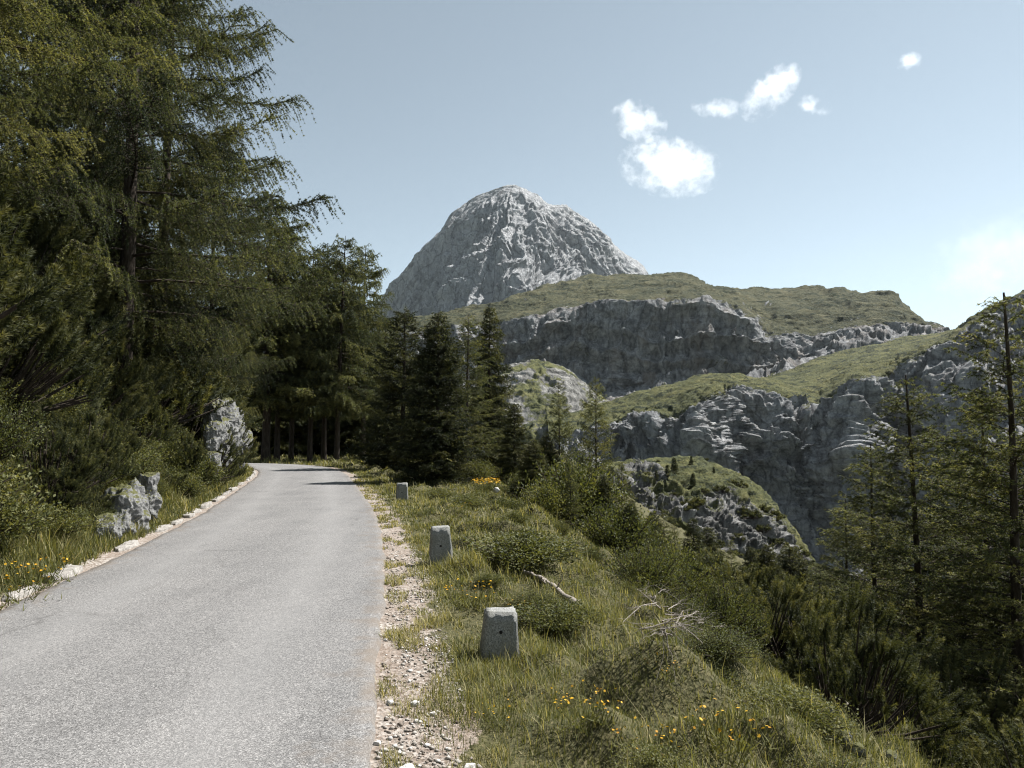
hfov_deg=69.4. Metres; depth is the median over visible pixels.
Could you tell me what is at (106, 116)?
larch tree
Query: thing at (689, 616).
dead branch
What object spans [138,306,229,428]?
dwarf pine
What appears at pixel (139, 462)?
bank shrub
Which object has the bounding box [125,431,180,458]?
bank shrub
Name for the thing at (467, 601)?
wild flowers
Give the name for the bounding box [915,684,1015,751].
dwarf pine
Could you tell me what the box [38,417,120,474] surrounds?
bank shrub
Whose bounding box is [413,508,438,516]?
shrub
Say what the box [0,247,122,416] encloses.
dwarf pine
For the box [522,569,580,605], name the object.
dead branch
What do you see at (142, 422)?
bank shrub
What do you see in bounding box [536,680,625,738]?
wild flowers
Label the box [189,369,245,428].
dwarf pine
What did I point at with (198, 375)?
dwarf pine
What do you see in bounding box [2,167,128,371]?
dwarf pine
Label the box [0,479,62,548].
shrub
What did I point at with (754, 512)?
dwarf pine
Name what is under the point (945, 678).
dwarf pine
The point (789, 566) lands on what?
young conifer
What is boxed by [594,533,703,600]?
shrub
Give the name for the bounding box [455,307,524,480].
spruce tree
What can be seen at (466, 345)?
larch tree
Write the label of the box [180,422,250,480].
dwarf pine
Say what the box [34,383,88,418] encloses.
bank shrub
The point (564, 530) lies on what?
shrub
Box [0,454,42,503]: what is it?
bank shrub
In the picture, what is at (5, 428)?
shrub
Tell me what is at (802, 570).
young conifer
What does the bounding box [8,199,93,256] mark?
dwarf pine
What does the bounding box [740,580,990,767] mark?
dwarf pine
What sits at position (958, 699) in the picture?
dwarf pine
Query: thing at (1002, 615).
spruce tree
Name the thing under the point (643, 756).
shrub
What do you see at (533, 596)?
shrub
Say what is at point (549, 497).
shrub
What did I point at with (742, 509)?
dwarf pine
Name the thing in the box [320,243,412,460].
larch tree
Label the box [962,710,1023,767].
dwarf pine
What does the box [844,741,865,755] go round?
stone
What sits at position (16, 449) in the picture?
bank shrub
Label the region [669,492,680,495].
dwarf pine
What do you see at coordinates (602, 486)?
young conifer
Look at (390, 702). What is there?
stone
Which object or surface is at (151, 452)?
shrub
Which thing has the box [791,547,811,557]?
dwarf pine
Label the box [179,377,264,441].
dwarf pine
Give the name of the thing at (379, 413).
spruce tree
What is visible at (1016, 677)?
tree
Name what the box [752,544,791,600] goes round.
spruce tree
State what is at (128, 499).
rock outcrop
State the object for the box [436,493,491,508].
shrub
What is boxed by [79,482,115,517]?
bank shrub
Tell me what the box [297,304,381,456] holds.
spruce tree
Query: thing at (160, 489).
wild herb
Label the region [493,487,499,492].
stone
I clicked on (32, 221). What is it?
dwarf pine
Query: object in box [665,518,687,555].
young conifer
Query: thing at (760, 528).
dwarf pine
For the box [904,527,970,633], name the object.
spruce tree
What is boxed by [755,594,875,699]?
dwarf pine
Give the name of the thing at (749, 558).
young conifer
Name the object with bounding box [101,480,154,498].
wild herb
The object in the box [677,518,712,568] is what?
young conifer
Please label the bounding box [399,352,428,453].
spruce tree
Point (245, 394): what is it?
dwarf pine
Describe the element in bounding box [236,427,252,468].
rock outcrop
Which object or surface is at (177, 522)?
kerb stone
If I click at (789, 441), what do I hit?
cliff
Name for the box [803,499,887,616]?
larch tree
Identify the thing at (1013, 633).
larch tree
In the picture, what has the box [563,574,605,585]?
shrub
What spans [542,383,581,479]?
larch tree
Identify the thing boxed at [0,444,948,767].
ground
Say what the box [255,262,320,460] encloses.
larch tree
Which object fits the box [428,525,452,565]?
stone post
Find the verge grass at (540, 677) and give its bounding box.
[347,464,930,767]
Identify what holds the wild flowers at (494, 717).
on the ground at (596, 676)
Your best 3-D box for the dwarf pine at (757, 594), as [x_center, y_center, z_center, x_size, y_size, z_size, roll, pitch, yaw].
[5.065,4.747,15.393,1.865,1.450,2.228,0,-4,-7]
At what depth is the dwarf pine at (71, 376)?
13.31 m
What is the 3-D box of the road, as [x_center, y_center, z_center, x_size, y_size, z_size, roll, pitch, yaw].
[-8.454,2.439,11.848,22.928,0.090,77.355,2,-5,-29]
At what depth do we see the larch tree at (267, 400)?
46.02 m
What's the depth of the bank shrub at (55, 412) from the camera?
11.95 m
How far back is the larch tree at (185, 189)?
20.27 m
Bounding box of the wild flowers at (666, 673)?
[636,652,688,687]
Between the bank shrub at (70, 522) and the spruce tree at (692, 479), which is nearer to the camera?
the bank shrub at (70, 522)
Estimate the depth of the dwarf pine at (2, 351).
9.99 m
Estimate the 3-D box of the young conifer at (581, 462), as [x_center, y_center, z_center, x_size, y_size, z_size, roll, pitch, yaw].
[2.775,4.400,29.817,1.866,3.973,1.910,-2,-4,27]
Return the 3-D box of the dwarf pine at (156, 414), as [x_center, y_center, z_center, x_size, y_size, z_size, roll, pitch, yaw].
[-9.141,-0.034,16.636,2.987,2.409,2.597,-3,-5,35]
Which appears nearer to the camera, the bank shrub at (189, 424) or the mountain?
the bank shrub at (189, 424)
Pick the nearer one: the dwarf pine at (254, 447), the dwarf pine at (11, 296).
the dwarf pine at (11, 296)
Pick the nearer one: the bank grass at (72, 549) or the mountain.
the bank grass at (72, 549)
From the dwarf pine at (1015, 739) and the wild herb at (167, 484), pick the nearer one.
the dwarf pine at (1015, 739)
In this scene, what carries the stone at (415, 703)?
on the gravel
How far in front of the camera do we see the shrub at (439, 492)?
19.65 m
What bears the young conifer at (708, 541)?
on the ground at (596, 676)
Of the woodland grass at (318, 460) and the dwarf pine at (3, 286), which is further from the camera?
the woodland grass at (318, 460)
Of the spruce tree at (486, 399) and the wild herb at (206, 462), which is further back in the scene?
the spruce tree at (486, 399)
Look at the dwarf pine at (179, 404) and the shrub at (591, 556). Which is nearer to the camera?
the shrub at (591, 556)
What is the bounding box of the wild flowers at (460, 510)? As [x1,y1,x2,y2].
[450,502,477,515]
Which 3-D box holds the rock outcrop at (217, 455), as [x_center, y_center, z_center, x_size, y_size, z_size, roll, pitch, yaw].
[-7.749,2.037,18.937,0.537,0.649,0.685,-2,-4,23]
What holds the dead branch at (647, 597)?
on the ground at (596, 676)
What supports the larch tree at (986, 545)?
on the ground at (596, 676)
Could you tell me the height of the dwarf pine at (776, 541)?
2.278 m
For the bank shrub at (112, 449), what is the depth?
12.28 m
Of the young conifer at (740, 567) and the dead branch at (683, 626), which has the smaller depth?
the dead branch at (683, 626)
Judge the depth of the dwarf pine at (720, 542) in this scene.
119.33 m
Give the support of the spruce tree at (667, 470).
on the hillside
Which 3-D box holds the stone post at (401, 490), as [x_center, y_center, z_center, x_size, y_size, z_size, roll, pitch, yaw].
[-2.784,2.868,18.718,0.334,0.734,0.242,0,-4,-7]
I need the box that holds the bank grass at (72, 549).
[0,417,253,596]
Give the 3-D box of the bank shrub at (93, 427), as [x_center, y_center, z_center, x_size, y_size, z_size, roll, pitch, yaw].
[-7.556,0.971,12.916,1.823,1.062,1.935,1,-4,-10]
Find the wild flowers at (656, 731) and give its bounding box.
[607,716,680,767]
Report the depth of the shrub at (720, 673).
5.46 m
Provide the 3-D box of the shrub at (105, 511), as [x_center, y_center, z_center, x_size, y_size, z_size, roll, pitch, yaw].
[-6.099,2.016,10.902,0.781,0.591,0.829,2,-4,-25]
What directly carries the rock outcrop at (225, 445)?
on the ground at (596, 676)
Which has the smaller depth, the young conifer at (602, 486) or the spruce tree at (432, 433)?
the young conifer at (602, 486)
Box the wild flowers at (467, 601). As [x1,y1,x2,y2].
[438,578,495,614]
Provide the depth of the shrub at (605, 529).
16.50 m
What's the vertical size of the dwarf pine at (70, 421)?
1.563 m
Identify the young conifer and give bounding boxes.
[509,439,552,498]
[531,435,561,481]
[558,461,585,525]
[573,445,592,526]
[589,475,620,535]
[611,503,650,560]
[644,512,670,546]
[650,509,680,560]
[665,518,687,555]
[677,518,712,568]
[691,527,726,563]
[724,539,740,577]
[734,564,758,591]
[738,547,757,571]
[775,545,809,589]
[792,559,820,592]
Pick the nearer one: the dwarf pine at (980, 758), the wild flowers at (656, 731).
the wild flowers at (656, 731)
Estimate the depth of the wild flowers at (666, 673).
4.65 m
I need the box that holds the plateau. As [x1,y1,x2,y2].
[377,272,949,400]
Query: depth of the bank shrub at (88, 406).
12.98 m
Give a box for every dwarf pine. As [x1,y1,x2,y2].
[0,106,92,377]
[0,148,80,328]
[0,150,74,357]
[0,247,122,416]
[0,276,14,300]
[0,289,16,367]
[0,291,74,383]
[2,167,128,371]
[3,239,71,321]
[3,324,95,393]
[7,137,145,372]
[7,407,114,498]
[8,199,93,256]
[19,213,89,315]
[30,398,141,485]
[50,299,153,425]
[54,384,154,474]
[63,267,195,370]
[81,310,178,409]
[87,324,157,389]
[90,367,180,443]
[94,284,241,423]
[95,331,164,425]
[136,310,195,401]
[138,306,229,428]
[141,276,251,398]
[144,310,217,407]
[154,290,253,404]
[155,335,201,420]
[167,430,220,484]
[168,288,257,399]
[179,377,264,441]
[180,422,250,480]
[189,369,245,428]
[240,421,258,463]
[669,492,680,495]
[671,549,832,666]
[677,559,725,608]
[680,496,704,506]
[681,503,698,510]
[688,546,768,595]
[700,488,709,492]
[713,485,729,492]
[714,540,724,547]
[724,576,783,643]
[725,579,852,700]
[727,479,748,487]
[731,532,747,540]
[736,506,750,513]
[740,509,762,518]
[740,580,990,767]
[746,549,764,557]
[753,524,771,532]
[755,571,926,687]
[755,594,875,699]
[757,503,771,512]
[760,591,845,647]
[767,536,789,546]
[768,510,786,520]
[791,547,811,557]
[802,559,819,568]
[826,625,985,760]
[847,639,1023,767]
[904,700,1022,767]
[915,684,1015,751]
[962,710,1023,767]
[966,723,1018,767]
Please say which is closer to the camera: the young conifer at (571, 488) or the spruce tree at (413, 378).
the young conifer at (571, 488)
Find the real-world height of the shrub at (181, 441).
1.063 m
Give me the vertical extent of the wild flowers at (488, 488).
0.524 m
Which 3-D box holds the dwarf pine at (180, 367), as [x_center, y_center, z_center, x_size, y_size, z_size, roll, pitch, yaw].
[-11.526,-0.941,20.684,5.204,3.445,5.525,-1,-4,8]
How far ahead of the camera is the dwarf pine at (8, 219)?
10.01 m
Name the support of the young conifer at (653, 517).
on the ground at (596, 676)
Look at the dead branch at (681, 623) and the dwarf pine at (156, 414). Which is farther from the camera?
the dwarf pine at (156, 414)
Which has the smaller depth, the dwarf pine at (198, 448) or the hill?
the dwarf pine at (198, 448)
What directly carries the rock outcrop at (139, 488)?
on the ground at (596, 676)
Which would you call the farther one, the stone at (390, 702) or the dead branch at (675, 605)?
the dead branch at (675, 605)
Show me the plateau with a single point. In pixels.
(620, 335)
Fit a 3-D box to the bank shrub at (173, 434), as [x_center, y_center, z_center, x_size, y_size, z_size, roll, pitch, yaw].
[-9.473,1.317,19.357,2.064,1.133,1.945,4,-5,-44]
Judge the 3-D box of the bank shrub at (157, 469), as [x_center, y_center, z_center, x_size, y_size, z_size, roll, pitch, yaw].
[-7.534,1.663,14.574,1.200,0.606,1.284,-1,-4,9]
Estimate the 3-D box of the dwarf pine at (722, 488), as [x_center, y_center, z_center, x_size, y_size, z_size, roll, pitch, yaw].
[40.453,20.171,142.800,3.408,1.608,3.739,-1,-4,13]
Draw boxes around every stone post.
[396,483,407,500]
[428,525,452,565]
[479,606,519,660]
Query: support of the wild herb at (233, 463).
on the ground at (596, 676)
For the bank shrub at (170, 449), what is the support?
on the ground at (596, 676)
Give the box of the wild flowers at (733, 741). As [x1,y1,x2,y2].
[678,698,782,767]
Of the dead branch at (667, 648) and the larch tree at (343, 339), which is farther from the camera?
the larch tree at (343, 339)
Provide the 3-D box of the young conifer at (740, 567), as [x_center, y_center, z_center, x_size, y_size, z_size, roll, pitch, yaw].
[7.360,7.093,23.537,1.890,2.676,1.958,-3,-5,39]
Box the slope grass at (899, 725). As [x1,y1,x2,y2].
[722,634,946,767]
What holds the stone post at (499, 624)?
on the ground at (596, 676)
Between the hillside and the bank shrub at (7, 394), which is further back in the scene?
the hillside
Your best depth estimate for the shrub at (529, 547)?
9.42 m
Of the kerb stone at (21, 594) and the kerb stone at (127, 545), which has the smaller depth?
the kerb stone at (21, 594)
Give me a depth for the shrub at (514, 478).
22.74 m
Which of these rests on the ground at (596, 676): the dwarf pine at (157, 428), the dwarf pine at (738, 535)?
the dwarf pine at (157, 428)
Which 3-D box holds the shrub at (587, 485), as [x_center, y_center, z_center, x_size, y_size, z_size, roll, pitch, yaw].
[1.726,2.948,20.891,3.505,2.544,3.784,-3,-5,41]
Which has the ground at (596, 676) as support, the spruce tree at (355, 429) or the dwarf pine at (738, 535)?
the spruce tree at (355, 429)
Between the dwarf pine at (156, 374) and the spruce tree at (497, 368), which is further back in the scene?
the spruce tree at (497, 368)
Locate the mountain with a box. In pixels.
[365,185,647,332]
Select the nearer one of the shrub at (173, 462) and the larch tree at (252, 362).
the shrub at (173, 462)
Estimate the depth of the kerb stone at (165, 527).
12.66 m
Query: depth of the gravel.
5.00 m
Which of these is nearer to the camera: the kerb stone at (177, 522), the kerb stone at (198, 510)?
the kerb stone at (177, 522)
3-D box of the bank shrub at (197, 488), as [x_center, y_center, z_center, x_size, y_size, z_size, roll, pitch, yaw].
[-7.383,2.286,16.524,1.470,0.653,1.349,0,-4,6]
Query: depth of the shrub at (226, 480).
22.27 m
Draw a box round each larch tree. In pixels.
[0,0,186,231]
[0,0,210,299]
[0,0,349,406]
[0,1,250,300]
[18,0,304,406]
[147,106,296,428]
[217,190,351,461]
[240,226,328,460]
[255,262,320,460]
[258,247,358,461]
[280,243,365,460]
[287,234,383,460]
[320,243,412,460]
[357,319,409,432]
[425,315,510,463]
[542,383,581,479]
[566,376,635,524]
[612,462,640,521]
[800,444,975,654]
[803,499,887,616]
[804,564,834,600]
[827,375,1012,712]
[867,292,1023,721]
[886,404,1023,668]
[890,465,1010,712]
[928,355,1023,713]
[973,553,1023,703]
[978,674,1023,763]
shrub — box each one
[0,361,55,428]
[0,376,29,405]
[0,380,60,464]
[0,395,9,415]
[0,415,33,459]
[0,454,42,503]
[6,366,82,428]
[16,454,98,512]
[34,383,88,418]
[34,499,110,540]
[38,413,126,463]
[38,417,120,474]
[49,382,111,426]
[57,413,134,449]
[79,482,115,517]
[82,502,124,524]
[89,469,133,493]
[94,443,155,482]
[105,397,171,429]
[120,442,167,475]
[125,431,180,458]
[125,435,173,479]
[135,463,166,476]
[144,421,188,443]
[144,436,185,460]
[146,405,181,435]
[158,440,188,468]
[161,467,194,494]
[166,423,189,438]
[173,428,200,447]
[173,472,212,500]
[174,408,194,429]
[207,466,228,485]
[221,468,239,483]
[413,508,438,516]
[418,487,458,499]
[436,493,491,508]
[460,525,598,572]
[463,457,501,481]
[463,489,504,498]
[471,571,508,584]
[486,495,526,510]
[494,510,532,523]
[501,466,542,490]
[504,586,568,607]
[507,444,640,528]
[507,593,612,635]
[508,475,585,520]
[551,519,572,535]
[560,490,677,556]
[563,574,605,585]
[576,541,606,563]
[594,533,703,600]
[602,737,703,767]
[608,577,653,601]
[621,529,738,603]
[646,587,720,629]
[657,618,772,665]
[667,571,770,646]
[701,655,746,683]
[728,682,872,743]
[733,679,826,708]
[740,655,755,670]
[780,743,879,767]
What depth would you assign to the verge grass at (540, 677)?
5.40 m
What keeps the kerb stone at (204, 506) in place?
on the ground at (596, 676)
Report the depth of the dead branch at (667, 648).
4.77 m
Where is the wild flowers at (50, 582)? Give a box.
[4,554,76,590]
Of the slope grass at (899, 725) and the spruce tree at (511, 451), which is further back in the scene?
the spruce tree at (511, 451)
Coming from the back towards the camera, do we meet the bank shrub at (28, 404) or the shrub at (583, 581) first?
the bank shrub at (28, 404)
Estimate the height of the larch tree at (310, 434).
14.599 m
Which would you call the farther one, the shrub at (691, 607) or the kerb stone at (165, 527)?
the kerb stone at (165, 527)
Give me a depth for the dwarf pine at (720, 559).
20.72 m
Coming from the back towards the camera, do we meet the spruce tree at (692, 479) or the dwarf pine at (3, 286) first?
the spruce tree at (692, 479)
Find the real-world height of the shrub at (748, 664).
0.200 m
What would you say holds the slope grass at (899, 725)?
on the ground at (596, 676)
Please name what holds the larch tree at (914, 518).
on the ground at (596, 676)
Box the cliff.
[547,290,1023,598]
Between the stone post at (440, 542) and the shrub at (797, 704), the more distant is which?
the stone post at (440, 542)
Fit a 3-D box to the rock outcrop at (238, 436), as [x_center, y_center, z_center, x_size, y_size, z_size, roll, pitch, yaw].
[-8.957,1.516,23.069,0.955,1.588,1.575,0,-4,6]
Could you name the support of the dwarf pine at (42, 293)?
on the ground at (596, 676)
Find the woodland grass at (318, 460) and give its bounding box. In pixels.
[246,451,516,470]
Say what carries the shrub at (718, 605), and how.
on the ground at (596, 676)
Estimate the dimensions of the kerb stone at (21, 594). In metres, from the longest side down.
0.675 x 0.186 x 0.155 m
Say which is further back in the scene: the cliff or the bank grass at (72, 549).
the cliff
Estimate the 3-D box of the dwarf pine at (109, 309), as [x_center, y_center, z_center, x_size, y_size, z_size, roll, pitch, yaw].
[-10.266,-2.263,14.703,5.584,4.664,5.763,2,-5,-29]
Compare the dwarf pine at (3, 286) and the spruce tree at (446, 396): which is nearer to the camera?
the dwarf pine at (3, 286)
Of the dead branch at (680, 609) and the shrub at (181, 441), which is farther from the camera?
the shrub at (181, 441)
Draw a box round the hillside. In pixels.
[586,455,834,591]
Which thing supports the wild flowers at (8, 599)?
on the ground at (596, 676)
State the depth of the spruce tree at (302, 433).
60.14 m
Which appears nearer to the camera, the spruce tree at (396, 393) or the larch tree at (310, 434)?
the spruce tree at (396, 393)
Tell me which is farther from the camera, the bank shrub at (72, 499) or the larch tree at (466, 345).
the larch tree at (466, 345)
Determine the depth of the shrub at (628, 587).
8.83 m
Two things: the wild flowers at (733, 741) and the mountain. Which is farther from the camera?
the mountain
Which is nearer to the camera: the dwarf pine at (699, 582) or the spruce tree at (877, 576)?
the dwarf pine at (699, 582)
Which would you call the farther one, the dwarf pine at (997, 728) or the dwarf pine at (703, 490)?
the dwarf pine at (703, 490)
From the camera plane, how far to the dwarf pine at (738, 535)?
125.24 m
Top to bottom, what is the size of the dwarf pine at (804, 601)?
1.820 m
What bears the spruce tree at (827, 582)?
on the ground at (596, 676)
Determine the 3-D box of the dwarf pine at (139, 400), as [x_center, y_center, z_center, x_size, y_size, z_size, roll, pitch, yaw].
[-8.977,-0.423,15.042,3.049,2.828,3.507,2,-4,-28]
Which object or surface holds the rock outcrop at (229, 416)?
on the ground at (596, 676)
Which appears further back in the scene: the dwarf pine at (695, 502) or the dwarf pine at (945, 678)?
the dwarf pine at (695, 502)
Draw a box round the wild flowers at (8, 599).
[0,568,61,610]
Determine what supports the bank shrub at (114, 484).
on the ground at (596, 676)
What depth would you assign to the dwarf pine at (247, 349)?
23.44 m
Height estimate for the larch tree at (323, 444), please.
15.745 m
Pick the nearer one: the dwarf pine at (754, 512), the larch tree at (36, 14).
the larch tree at (36, 14)
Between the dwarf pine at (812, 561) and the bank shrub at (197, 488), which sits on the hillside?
the dwarf pine at (812, 561)
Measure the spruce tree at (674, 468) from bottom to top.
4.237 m
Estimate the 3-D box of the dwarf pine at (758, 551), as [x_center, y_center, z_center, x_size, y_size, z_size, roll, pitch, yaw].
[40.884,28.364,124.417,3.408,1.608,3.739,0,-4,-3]
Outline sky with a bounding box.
[0,0,1023,329]
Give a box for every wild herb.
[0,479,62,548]
[18,514,52,538]
[54,499,88,515]
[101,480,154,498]
[157,479,170,492]
[157,480,167,493]
[160,448,230,483]
[163,464,202,485]
[177,450,225,482]
[223,457,246,469]
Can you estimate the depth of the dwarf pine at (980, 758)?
10.55 m
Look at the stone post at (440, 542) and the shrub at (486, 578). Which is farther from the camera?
the stone post at (440, 542)
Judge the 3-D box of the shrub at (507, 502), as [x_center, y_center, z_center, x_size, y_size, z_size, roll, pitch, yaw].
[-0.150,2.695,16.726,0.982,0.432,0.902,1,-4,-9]
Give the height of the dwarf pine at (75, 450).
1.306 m
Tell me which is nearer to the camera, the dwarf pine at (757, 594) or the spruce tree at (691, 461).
the dwarf pine at (757, 594)
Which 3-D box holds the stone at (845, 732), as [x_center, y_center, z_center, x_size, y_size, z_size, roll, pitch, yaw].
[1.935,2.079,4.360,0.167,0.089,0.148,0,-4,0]
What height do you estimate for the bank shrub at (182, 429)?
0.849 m
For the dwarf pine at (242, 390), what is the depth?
27.67 m
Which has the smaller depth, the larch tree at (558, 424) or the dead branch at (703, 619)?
the dead branch at (703, 619)
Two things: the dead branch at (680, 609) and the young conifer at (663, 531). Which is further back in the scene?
the young conifer at (663, 531)
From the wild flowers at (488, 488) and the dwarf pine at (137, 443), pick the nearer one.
the dwarf pine at (137, 443)
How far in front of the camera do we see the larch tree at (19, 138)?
27.17 m
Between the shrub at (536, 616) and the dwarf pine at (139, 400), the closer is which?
the shrub at (536, 616)
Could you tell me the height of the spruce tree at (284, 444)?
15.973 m
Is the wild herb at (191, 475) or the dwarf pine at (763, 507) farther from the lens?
the dwarf pine at (763, 507)
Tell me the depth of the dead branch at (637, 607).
6.91 m
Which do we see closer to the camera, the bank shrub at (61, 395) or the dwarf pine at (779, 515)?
the bank shrub at (61, 395)
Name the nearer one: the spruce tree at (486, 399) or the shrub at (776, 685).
the shrub at (776, 685)
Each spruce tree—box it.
[230,282,329,456]
[250,283,351,455]
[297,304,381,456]
[331,369,409,454]
[345,306,440,470]
[352,376,411,465]
[387,311,487,484]
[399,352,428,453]
[424,360,464,432]
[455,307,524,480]
[462,368,505,435]
[491,403,534,483]
[665,465,670,476]
[669,458,678,473]
[689,456,693,464]
[689,473,695,487]
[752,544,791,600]
[815,569,859,612]
[840,543,931,628]
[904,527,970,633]
[924,496,1023,630]
[976,571,1023,685]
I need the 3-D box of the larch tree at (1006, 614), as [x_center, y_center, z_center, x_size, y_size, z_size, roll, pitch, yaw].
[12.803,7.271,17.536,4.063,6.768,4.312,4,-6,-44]
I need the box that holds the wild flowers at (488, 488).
[471,477,507,493]
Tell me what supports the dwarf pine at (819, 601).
on the ground at (596, 676)
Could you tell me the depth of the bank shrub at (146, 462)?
13.83 m
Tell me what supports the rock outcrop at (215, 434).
on the ground at (596, 676)
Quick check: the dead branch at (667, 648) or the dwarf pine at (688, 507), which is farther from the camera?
the dwarf pine at (688, 507)
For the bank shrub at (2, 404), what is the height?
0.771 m
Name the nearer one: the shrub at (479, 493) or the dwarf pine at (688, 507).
the shrub at (479, 493)
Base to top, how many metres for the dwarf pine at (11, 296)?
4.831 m
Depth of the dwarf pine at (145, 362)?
16.91 m
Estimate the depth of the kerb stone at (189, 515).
14.58 m
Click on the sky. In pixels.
(863, 146)
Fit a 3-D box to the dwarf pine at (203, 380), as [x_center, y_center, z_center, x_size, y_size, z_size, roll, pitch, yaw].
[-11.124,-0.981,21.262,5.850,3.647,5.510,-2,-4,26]
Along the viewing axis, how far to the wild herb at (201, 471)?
17.68 m
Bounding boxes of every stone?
[1,585,39,601]
[43,564,82,582]
[115,540,138,551]
[155,524,172,531]
[170,519,182,524]
[183,512,194,517]
[190,508,201,512]
[199,503,209,508]
[373,740,380,745]
[386,699,393,705]
[399,763,414,767]
[410,700,419,706]
[464,763,475,767]
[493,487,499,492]
[822,727,852,744]
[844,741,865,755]
[886,749,896,760]
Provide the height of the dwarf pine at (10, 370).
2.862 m
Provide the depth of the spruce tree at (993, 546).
30.63 m
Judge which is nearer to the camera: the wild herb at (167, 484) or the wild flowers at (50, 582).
the wild flowers at (50, 582)
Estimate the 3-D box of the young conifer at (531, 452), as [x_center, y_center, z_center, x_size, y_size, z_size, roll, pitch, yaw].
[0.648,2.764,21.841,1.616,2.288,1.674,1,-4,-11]
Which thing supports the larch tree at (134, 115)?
on the ground at (596, 676)
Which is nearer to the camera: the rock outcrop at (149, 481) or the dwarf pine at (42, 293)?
the dwarf pine at (42, 293)
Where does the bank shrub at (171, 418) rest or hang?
on the ground at (596, 676)
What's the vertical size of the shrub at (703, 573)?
1.578 m
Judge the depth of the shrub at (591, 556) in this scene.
12.25 m
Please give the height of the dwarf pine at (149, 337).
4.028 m
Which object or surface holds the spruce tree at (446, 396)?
on the ground at (596, 676)
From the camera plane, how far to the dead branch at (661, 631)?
4.82 m
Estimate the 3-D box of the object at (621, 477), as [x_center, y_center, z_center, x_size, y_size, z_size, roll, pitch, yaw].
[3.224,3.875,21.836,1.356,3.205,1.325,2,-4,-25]
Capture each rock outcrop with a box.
[93,513,124,541]
[96,483,142,534]
[128,478,150,532]
[136,472,162,521]
[200,396,241,436]
[202,451,221,471]
[203,420,228,450]
[217,429,231,454]
[221,454,232,467]
[231,419,245,449]
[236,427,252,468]
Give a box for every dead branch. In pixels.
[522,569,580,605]
[616,618,668,663]
[620,588,656,621]
[625,597,714,638]
[628,581,661,609]
[639,589,707,664]
[639,629,699,697]
[653,611,702,631]
[657,621,710,639]
[660,607,694,622]
[664,603,717,627]
[665,600,699,609]
[666,577,712,617]
[683,609,724,626]
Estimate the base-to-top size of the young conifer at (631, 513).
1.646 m
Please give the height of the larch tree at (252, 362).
12.848 m
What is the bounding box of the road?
[0,463,385,767]
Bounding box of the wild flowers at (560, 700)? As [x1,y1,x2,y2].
[541,687,576,713]
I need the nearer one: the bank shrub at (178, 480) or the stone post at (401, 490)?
the bank shrub at (178, 480)
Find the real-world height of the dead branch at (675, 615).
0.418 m
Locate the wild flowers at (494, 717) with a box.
[475,699,516,730]
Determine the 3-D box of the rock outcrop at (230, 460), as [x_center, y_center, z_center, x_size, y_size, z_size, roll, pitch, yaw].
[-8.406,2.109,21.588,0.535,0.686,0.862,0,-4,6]
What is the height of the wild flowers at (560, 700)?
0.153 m
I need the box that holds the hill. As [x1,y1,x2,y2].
[435,359,608,444]
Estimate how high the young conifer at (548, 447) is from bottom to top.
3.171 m
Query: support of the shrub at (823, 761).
on the ground at (596, 676)
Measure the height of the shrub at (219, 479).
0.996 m
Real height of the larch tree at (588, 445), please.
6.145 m
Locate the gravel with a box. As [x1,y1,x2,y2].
[359,483,482,767]
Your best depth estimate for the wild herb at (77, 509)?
10.10 m
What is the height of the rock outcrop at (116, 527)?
0.461 m
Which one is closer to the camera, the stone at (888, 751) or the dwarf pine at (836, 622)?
the stone at (888, 751)
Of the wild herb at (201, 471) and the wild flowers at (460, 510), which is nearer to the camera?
the wild flowers at (460, 510)
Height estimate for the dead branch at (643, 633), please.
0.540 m
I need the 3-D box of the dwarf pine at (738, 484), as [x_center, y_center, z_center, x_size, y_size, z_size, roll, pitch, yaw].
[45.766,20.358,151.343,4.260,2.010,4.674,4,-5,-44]
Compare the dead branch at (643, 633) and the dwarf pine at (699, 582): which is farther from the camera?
the dwarf pine at (699, 582)
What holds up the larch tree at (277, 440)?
on the ground at (596, 676)
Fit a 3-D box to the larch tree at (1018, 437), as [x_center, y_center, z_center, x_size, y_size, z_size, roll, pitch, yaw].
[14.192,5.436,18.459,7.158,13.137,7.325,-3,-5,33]
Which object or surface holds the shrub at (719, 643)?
on the ground at (596, 676)
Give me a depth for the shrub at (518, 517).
13.37 m
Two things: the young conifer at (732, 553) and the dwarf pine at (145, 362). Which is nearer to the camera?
the dwarf pine at (145, 362)
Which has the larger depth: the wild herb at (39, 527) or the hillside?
the hillside
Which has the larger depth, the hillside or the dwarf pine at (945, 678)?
the hillside
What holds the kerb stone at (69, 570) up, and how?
on the ground at (596, 676)
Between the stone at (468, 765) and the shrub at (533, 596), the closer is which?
the stone at (468, 765)
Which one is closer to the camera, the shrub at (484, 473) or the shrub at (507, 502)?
the shrub at (507, 502)
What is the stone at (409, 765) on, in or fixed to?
on the gravel
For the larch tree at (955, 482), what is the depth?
21.71 m
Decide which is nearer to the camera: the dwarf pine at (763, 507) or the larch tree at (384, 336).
the larch tree at (384, 336)
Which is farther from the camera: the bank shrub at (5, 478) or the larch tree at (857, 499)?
the larch tree at (857, 499)
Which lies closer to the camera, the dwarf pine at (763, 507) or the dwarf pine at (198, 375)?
the dwarf pine at (198, 375)
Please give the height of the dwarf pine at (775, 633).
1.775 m
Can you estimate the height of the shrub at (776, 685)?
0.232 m

